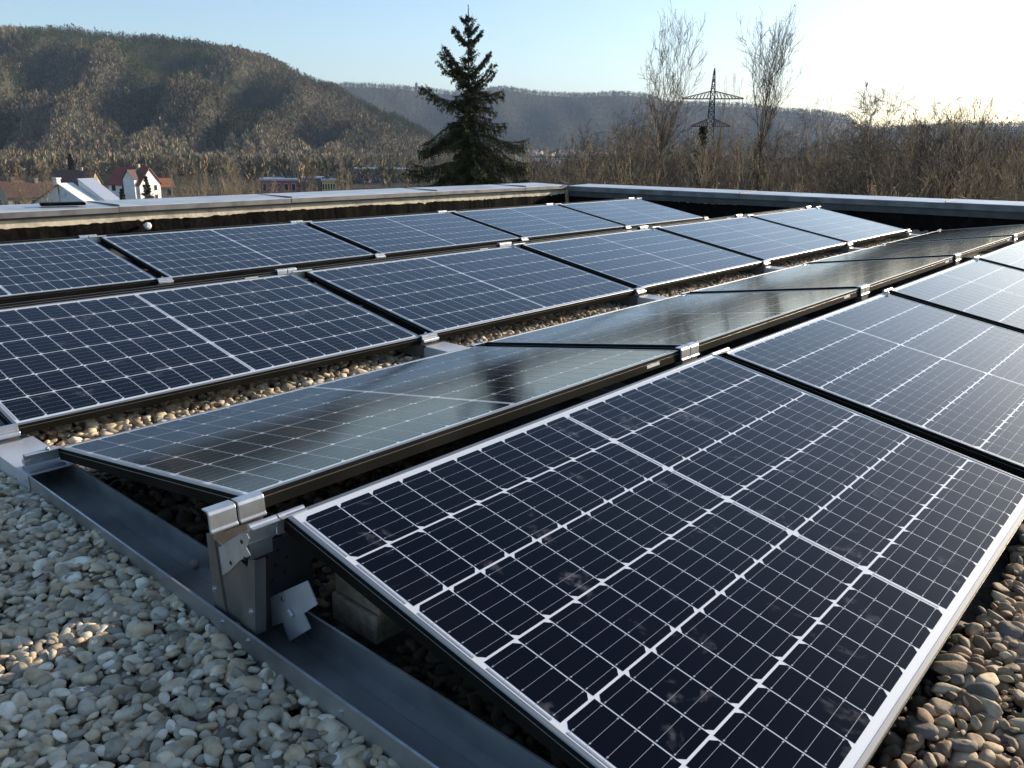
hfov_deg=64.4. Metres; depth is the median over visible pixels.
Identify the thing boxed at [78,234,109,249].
ridge bracket
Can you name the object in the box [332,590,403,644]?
ballast block
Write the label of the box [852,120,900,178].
brown shrub
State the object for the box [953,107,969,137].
pale tree
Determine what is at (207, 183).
tan shrub
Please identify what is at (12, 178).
orange roofed house
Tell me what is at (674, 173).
thicket tree
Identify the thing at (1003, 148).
thicket tree
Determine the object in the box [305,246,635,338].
solar panel
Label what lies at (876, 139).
brown shrub
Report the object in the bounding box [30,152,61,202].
bare tree
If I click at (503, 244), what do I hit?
ridge bracket
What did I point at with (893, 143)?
thicket tree
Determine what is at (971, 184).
tan shrub
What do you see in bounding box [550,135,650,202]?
brown shrub
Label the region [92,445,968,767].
gravel
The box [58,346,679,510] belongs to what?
solar panel
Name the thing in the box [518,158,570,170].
pale depot
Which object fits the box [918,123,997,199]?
thicket bush
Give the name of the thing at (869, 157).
pale tree
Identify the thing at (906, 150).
brown shrub
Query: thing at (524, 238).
edge clamp
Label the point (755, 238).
solar panel
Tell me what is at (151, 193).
tan shrub
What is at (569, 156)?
thicket bush
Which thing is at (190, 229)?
solar panel
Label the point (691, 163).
thicket tree
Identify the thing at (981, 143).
thicket bush
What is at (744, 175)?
thicket tree
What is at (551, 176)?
brown shrub
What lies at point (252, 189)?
tan shrub
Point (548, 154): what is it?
brown shrub
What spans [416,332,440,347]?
edge clamp
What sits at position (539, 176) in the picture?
thicket bush
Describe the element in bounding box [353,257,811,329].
mounting rail
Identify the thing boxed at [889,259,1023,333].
solar panel
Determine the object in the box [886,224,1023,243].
solar panel
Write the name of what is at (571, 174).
thicket tree
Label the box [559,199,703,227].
solar panel
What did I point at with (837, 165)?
pale tree
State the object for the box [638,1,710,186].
bare tree
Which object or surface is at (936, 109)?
thicket tree
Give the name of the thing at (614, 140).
pale tree
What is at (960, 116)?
pale tree
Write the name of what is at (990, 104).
pale tree
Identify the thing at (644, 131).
pale tree
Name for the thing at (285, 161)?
valley wood
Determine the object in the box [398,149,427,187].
bare tree
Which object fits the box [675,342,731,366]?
ridge bracket
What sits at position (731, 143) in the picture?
bare tree
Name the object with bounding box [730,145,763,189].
thicket tree
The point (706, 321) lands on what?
solar panel
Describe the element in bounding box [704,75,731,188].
bare tree
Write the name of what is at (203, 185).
tan shrub
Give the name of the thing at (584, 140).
thicket bush
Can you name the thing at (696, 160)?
pale tree
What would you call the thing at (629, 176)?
brown shrub
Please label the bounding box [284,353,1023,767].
solar panel
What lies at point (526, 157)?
pale tree
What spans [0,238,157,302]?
solar panel
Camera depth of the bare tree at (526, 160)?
57.82 m
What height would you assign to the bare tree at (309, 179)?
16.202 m
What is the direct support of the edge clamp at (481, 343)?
on the mounting rail at (432, 350)
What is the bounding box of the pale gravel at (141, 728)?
[0,470,399,767]
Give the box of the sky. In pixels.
[0,0,1023,129]
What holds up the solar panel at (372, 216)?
on the ridge bracket at (302, 222)
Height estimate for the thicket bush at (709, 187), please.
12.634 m
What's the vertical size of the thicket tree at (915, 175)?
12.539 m
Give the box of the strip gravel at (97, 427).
[27,238,900,473]
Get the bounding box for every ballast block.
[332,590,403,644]
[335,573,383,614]
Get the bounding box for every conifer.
[67,153,75,169]
[119,188,125,199]
[142,176,154,198]
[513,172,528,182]
[691,126,706,183]
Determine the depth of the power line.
343.89 m
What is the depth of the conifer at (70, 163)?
298.80 m
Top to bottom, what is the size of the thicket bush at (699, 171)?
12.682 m
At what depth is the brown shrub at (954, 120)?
57.69 m
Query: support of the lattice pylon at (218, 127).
on the ground
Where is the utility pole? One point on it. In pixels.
(110, 139)
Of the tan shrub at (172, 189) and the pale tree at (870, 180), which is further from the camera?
the tan shrub at (172, 189)
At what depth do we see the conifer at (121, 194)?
158.86 m
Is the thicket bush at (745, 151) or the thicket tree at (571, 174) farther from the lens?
the thicket bush at (745, 151)
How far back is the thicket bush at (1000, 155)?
36.45 m
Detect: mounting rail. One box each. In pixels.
[0,420,556,767]
[143,273,626,399]
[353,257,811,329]
[520,240,911,288]
[825,247,972,263]
[886,234,1016,247]
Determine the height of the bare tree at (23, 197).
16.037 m
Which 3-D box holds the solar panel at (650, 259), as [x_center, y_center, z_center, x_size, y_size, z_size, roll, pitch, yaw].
[0.972,-0.918,5.816,1.000,0.035,1.646,26,28,35]
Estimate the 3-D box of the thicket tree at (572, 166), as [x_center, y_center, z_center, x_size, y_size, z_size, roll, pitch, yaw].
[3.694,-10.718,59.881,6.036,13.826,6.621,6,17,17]
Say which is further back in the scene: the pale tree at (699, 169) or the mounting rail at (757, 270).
the pale tree at (699, 169)
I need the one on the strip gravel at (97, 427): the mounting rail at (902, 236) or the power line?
the mounting rail at (902, 236)
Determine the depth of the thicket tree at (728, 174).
30.08 m
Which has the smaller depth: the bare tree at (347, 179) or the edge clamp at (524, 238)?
the edge clamp at (524, 238)
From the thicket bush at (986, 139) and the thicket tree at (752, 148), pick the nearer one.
the thicket tree at (752, 148)
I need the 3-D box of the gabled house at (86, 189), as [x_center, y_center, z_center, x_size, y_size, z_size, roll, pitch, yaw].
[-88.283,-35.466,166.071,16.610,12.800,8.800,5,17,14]
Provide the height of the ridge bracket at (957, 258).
0.257 m
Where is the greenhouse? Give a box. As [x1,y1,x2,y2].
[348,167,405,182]
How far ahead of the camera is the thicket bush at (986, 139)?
43.50 m
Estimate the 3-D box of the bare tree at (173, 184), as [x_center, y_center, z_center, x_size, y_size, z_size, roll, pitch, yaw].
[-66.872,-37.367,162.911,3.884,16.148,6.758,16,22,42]
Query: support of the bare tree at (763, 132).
on the ground
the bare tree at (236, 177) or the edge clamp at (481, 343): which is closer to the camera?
the edge clamp at (481, 343)
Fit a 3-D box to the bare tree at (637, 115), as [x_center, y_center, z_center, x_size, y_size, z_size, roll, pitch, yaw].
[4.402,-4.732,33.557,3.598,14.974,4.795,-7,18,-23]
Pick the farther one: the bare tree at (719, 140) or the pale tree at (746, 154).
the pale tree at (746, 154)
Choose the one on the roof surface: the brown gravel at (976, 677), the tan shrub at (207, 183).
the brown gravel at (976, 677)
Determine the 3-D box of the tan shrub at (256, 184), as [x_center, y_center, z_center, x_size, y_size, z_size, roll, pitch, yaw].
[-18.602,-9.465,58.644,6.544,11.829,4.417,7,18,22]
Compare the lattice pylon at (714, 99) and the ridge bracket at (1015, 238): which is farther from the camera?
the lattice pylon at (714, 99)
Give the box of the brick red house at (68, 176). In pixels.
[49,167,103,183]
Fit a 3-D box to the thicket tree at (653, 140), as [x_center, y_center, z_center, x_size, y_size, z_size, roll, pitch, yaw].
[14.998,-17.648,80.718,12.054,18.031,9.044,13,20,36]
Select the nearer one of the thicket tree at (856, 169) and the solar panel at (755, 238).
the solar panel at (755, 238)
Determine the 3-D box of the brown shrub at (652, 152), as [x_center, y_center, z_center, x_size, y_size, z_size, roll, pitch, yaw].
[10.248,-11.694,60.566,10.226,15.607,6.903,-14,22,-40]
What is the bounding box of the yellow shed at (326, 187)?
[321,178,335,190]
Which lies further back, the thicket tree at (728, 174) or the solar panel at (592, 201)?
the thicket tree at (728, 174)
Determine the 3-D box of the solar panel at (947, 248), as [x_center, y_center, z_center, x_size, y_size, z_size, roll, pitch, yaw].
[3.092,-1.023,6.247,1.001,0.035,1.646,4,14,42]
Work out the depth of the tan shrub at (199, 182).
52.55 m
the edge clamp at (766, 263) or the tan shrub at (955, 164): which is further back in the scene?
the tan shrub at (955, 164)
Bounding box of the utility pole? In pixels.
[104,138,116,168]
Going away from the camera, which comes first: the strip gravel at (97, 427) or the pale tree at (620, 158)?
the strip gravel at (97, 427)
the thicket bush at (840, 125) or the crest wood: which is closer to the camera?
the thicket bush at (840, 125)
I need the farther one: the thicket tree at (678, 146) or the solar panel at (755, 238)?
the thicket tree at (678, 146)
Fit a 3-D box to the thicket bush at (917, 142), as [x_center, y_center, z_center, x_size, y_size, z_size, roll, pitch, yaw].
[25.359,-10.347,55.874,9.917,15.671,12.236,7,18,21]
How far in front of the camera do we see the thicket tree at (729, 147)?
66.68 m
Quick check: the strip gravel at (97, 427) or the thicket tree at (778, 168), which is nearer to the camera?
the strip gravel at (97, 427)
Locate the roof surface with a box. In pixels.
[0,245,1023,767]
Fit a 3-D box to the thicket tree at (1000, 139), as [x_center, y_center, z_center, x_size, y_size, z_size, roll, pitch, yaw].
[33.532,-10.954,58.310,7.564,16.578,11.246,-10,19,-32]
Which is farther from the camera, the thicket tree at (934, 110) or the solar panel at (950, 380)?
the thicket tree at (934, 110)
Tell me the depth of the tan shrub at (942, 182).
26.03 m
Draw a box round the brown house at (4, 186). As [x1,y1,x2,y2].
[0,178,53,204]
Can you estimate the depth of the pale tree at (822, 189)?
32.19 m
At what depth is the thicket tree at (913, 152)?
36.44 m
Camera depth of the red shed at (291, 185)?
302.95 m
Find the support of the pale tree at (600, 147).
on the ground
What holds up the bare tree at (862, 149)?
on the ground
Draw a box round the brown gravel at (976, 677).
[882,524,1023,767]
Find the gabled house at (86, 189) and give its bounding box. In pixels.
[32,178,119,203]
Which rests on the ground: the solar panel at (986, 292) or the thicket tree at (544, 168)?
the thicket tree at (544, 168)
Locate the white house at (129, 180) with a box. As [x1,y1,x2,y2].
[105,164,162,199]
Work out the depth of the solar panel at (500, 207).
8.86 m
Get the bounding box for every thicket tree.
[525,141,565,182]
[543,158,602,198]
[556,143,587,184]
[560,146,691,201]
[567,165,591,188]
[578,133,616,175]
[581,121,695,184]
[582,100,675,166]
[585,121,680,186]
[590,117,779,190]
[595,129,675,186]
[596,137,710,186]
[627,111,682,162]
[632,132,747,187]
[647,124,716,180]
[686,149,745,189]
[693,137,776,188]
[702,148,826,187]
[706,136,829,191]
[708,151,798,189]
[710,122,816,192]
[710,134,740,173]
[711,129,749,183]
[712,118,808,189]
[713,150,797,189]
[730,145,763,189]
[740,139,792,187]
[753,144,841,193]
[759,138,832,192]
[768,124,845,185]
[797,162,913,196]
[798,131,932,197]
[811,113,894,168]
[825,144,949,196]
[828,112,965,194]
[831,120,933,192]
[857,121,978,199]
[879,99,1023,195]
[891,92,997,164]
[913,95,998,176]
[933,115,1023,182]
[984,127,1021,181]
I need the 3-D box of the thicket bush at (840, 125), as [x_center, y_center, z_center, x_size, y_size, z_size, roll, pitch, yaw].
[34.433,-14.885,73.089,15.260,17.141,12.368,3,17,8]
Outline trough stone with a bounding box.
[189,559,198,567]
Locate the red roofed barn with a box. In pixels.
[159,178,174,197]
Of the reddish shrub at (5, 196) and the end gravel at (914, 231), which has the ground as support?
the reddish shrub at (5, 196)
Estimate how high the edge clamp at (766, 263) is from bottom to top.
0.060 m
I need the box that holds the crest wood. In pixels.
[8,23,429,132]
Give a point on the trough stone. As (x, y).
(194, 563)
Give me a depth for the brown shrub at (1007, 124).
59.87 m
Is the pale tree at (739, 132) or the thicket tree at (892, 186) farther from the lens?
the pale tree at (739, 132)
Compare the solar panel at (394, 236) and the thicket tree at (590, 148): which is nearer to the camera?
the solar panel at (394, 236)
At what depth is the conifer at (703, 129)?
44.74 m
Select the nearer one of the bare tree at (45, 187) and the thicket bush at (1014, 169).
the thicket bush at (1014, 169)
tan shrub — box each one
[138,182,209,198]
[152,176,206,197]
[167,176,219,197]
[171,162,280,196]
[171,164,235,197]
[217,157,262,195]
[218,175,242,195]
[230,168,268,194]
[830,128,995,199]
[849,117,1023,200]
[854,129,1023,201]
[877,124,982,198]
[878,102,1023,199]
[878,112,1023,199]
[879,159,1020,200]
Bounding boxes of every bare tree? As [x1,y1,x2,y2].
[4,156,32,204]
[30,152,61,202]
[84,156,101,178]
[157,161,192,197]
[223,146,248,194]
[297,157,319,191]
[325,152,357,190]
[398,147,411,187]
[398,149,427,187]
[430,147,451,182]
[505,141,537,182]
[597,82,677,185]
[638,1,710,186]
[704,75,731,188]
[719,74,742,188]
[735,5,804,190]
[770,84,847,193]
[790,81,952,196]
[894,90,919,195]
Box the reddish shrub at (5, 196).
[0,188,9,204]
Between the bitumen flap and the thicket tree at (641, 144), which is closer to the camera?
the bitumen flap
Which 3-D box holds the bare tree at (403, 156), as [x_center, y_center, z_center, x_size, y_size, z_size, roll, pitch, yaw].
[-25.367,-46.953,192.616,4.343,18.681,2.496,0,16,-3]
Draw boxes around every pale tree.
[511,146,562,182]
[542,154,600,202]
[565,131,615,191]
[581,138,608,174]
[582,140,623,182]
[583,111,638,183]
[585,155,607,182]
[595,136,642,178]
[621,99,669,179]
[622,127,667,185]
[632,133,751,188]
[673,115,733,187]
[676,142,710,186]
[710,143,731,185]
[717,108,754,162]
[727,131,757,187]
[744,127,838,193]
[760,121,839,193]
[765,120,854,189]
[787,120,853,193]
[811,131,862,193]
[831,154,914,195]
[836,145,903,192]
[837,122,909,193]
[837,126,930,182]
[940,97,1007,172]
[947,101,1007,195]
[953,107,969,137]
[963,114,1021,198]
[981,135,1023,201]
[995,159,1023,201]
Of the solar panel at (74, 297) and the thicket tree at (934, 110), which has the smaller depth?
the solar panel at (74, 297)
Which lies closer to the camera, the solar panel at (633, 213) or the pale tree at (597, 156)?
the solar panel at (633, 213)
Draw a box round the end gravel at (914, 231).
[902,228,1023,247]
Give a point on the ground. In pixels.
(399, 110)
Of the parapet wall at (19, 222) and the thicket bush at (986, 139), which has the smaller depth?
the parapet wall at (19, 222)
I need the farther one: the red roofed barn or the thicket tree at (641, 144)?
the red roofed barn
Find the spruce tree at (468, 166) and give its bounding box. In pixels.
[398,5,531,187]
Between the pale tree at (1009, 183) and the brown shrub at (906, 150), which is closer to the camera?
the pale tree at (1009, 183)
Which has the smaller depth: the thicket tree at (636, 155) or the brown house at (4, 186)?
the thicket tree at (636, 155)
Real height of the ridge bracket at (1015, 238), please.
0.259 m
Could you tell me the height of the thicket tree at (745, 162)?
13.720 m
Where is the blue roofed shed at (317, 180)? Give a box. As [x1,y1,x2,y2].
[295,176,324,191]
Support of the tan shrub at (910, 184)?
on the ground
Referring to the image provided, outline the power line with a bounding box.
[113,144,274,163]
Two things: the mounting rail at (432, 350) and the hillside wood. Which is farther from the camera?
the hillside wood
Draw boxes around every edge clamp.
[0,423,22,444]
[22,446,65,473]
[156,276,173,285]
[372,252,385,259]
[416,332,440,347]
[469,341,486,346]
[520,236,528,240]
[631,286,647,297]
[759,259,770,267]
[843,241,852,247]
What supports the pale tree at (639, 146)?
on the ground
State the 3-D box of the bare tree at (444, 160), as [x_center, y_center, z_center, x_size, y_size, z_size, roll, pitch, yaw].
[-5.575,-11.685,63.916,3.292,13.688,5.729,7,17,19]
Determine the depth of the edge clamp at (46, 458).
2.23 m
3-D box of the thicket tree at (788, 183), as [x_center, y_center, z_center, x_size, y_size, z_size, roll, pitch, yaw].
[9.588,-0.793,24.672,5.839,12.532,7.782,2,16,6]
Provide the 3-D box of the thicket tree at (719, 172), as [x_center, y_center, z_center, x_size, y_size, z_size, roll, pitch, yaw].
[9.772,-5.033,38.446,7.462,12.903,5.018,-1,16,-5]
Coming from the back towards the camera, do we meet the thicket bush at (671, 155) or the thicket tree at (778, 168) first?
the thicket bush at (671, 155)
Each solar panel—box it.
[0,237,78,243]
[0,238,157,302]
[0,271,276,308]
[0,273,420,434]
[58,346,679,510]
[88,222,290,243]
[100,223,374,282]
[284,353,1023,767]
[287,245,499,273]
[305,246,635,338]
[308,212,520,257]
[312,212,437,221]
[452,205,624,240]
[455,204,546,211]
[473,227,639,247]
[485,289,858,354]
[521,228,762,291]
[553,198,628,204]
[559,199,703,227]
[604,215,736,231]
[657,216,846,263]
[688,256,953,293]
[718,207,805,217]
[722,293,1023,478]
[751,208,906,244]
[807,236,1012,263]
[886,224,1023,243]
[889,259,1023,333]
[978,240,1023,270]
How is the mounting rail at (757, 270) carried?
on the strip gravel at (97, 427)
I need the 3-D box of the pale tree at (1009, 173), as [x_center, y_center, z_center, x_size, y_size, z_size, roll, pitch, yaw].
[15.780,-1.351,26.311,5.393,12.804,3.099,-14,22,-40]
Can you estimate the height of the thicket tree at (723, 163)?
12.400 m
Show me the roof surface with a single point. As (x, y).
(390, 653)
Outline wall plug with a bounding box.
[143,222,151,228]
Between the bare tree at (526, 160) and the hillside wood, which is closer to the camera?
the bare tree at (526, 160)
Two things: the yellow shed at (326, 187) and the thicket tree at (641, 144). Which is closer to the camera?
the thicket tree at (641, 144)
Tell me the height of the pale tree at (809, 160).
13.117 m
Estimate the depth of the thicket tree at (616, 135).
74.31 m
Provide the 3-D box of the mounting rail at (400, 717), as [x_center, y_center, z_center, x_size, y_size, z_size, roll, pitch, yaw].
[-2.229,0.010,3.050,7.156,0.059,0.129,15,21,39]
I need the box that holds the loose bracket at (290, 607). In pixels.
[270,581,317,643]
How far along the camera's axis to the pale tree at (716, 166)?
48.85 m
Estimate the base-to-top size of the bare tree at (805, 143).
14.754 m
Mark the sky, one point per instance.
(947, 50)
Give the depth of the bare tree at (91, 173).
172.68 m
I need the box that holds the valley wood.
[0,116,935,191]
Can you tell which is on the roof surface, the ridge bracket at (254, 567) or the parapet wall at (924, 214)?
the parapet wall at (924, 214)
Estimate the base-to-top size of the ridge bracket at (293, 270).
0.248 m
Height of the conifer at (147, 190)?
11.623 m
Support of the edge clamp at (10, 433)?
attached to the mounting rail at (400, 717)
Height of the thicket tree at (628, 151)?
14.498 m
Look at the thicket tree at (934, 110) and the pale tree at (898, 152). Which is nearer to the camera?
the pale tree at (898, 152)
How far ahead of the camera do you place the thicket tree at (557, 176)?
27.26 m
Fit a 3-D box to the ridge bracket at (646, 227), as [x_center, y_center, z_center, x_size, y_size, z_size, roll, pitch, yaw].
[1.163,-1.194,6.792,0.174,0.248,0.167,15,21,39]
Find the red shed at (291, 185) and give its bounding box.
[259,177,297,193]
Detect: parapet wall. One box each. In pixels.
[0,183,566,249]
[567,184,1023,231]
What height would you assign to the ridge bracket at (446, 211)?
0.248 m
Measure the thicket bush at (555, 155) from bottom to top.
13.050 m
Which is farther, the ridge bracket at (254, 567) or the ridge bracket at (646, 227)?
the ridge bracket at (646, 227)
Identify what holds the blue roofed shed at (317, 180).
on the ground
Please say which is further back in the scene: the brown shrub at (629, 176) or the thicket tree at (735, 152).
the thicket tree at (735, 152)
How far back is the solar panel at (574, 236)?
6.11 m
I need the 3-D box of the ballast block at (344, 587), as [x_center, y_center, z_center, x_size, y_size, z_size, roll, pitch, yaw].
[-0.265,0.387,1.612,0.140,0.062,0.110,15,21,39]
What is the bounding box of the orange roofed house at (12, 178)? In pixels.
[0,177,21,181]
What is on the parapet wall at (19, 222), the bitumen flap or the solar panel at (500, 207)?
the bitumen flap
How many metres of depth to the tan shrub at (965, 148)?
28.04 m
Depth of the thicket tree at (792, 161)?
55.44 m
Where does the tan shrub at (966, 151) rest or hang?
on the ground
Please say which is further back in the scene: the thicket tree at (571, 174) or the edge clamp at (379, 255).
the thicket tree at (571, 174)
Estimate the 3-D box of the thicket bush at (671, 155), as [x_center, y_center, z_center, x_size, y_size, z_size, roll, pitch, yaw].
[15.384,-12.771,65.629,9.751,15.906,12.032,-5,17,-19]
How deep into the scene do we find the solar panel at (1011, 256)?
5.42 m
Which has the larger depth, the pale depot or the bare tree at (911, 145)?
the pale depot
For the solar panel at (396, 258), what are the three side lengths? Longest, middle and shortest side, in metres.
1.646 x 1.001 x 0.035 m
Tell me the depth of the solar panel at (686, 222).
7.35 m
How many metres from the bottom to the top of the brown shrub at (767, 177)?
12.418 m
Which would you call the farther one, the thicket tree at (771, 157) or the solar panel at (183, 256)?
the thicket tree at (771, 157)
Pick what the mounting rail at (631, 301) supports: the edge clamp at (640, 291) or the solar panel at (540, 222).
the edge clamp at (640, 291)
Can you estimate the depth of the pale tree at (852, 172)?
39.08 m
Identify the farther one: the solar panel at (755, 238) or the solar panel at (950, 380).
the solar panel at (755, 238)
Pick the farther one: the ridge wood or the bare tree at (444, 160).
the ridge wood
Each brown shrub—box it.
[497,149,585,200]
[506,143,588,183]
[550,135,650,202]
[587,127,815,192]
[632,122,691,184]
[721,114,864,177]
[730,147,810,192]
[818,151,905,194]
[828,119,902,164]
[830,110,960,194]
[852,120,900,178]
[868,119,1016,185]
[895,95,1023,175]
[954,131,1023,200]
[971,103,1023,155]
[984,137,1023,180]
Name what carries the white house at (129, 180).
on the ground
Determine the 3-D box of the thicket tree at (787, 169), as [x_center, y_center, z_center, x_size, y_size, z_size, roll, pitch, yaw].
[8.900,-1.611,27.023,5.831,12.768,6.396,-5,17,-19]
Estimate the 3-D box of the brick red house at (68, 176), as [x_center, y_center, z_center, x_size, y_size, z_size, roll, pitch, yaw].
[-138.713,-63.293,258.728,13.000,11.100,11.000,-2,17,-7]
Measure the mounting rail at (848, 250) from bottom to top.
0.059 m
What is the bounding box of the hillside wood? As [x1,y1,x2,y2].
[0,25,524,170]
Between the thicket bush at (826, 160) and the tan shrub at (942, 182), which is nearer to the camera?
the tan shrub at (942, 182)
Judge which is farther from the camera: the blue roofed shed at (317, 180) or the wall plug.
the blue roofed shed at (317, 180)
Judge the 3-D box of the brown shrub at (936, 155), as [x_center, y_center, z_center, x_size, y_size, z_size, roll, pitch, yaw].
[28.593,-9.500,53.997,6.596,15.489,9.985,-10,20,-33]
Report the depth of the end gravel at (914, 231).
9.20 m
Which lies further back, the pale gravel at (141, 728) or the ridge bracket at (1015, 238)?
the ridge bracket at (1015, 238)
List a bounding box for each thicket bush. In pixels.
[439,118,598,200]
[511,146,559,183]
[517,150,563,182]
[532,136,614,199]
[533,160,547,182]
[559,136,652,183]
[563,147,613,184]
[629,131,747,182]
[647,126,754,189]
[678,140,718,188]
[694,142,762,188]
[741,114,947,197]
[775,121,862,193]
[829,122,854,177]
[831,111,949,181]
[838,96,1022,198]
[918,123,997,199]
[938,129,1022,168]
[967,124,1023,191]
[973,130,1023,199]
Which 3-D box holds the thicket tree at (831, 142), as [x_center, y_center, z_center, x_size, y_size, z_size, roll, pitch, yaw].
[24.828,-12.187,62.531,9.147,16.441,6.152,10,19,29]
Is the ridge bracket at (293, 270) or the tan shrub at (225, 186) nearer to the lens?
the ridge bracket at (293, 270)
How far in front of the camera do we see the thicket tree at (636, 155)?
43.88 m
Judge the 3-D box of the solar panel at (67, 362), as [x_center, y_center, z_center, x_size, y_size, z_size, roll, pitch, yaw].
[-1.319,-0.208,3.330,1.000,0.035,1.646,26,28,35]
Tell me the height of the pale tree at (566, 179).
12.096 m
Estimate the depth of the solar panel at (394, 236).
7.13 m
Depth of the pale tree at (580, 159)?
39.13 m
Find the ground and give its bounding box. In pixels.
[0,33,1023,196]
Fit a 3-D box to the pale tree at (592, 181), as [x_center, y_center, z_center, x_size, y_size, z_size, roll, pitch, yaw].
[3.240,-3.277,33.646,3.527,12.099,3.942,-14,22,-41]
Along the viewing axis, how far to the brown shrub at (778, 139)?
62.29 m
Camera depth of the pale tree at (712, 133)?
42.73 m
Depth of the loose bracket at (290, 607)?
1.51 m
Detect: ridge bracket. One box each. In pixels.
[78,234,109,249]
[202,490,315,635]
[275,267,313,283]
[290,220,312,225]
[438,210,455,213]
[498,242,525,247]
[638,225,660,229]
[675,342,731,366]
[855,284,894,302]
[951,253,980,266]
[1010,233,1017,244]
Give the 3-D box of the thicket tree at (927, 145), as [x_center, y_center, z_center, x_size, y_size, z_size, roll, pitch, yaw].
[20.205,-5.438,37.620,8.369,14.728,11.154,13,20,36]
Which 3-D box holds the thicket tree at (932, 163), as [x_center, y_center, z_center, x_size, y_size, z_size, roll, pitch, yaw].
[15.030,-3.299,31.598,5.839,13.560,5.323,1,16,0]
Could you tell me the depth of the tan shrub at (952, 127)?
29.06 m
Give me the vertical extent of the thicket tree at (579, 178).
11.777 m
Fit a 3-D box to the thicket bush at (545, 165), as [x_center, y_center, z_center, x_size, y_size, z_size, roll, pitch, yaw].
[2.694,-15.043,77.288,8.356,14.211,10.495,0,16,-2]
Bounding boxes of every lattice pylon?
[203,115,235,150]
[682,68,743,155]
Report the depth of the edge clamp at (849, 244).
7.38 m
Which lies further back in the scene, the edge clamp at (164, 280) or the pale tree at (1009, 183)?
the pale tree at (1009, 183)
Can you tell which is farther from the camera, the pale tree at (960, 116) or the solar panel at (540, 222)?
the pale tree at (960, 116)
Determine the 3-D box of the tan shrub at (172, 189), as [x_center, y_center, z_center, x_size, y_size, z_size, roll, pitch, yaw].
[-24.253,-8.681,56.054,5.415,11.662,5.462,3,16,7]
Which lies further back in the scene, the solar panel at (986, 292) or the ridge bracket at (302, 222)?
the ridge bracket at (302, 222)
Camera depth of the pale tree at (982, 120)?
31.77 m
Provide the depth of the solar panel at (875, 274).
4.82 m
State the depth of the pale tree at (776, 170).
35.36 m
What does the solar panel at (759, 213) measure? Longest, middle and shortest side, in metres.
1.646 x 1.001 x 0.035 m
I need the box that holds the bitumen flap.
[39,202,85,205]
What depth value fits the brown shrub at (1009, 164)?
27.98 m
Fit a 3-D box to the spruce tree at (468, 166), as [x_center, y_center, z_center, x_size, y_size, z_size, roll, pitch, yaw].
[-1.172,-1.874,22.310,2.987,15.683,2.858,15,21,39]
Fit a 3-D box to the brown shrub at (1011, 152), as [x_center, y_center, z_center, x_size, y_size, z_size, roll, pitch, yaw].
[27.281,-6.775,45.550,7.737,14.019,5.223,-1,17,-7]
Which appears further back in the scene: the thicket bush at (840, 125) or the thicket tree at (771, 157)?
the thicket bush at (840, 125)
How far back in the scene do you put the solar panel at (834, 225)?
8.18 m
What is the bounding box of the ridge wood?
[333,81,1023,156]
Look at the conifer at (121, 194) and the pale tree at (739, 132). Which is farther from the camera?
the conifer at (121, 194)
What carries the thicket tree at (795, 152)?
on the ground
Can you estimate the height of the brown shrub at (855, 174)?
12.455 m
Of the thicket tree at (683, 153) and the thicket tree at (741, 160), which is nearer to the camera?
the thicket tree at (683, 153)
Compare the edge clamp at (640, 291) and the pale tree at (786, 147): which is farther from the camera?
the pale tree at (786, 147)
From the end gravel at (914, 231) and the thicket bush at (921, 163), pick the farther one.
the thicket bush at (921, 163)
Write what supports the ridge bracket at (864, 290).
attached to the mounting rail at (631, 301)
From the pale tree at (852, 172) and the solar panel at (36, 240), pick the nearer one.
the solar panel at (36, 240)
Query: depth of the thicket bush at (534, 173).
32.57 m

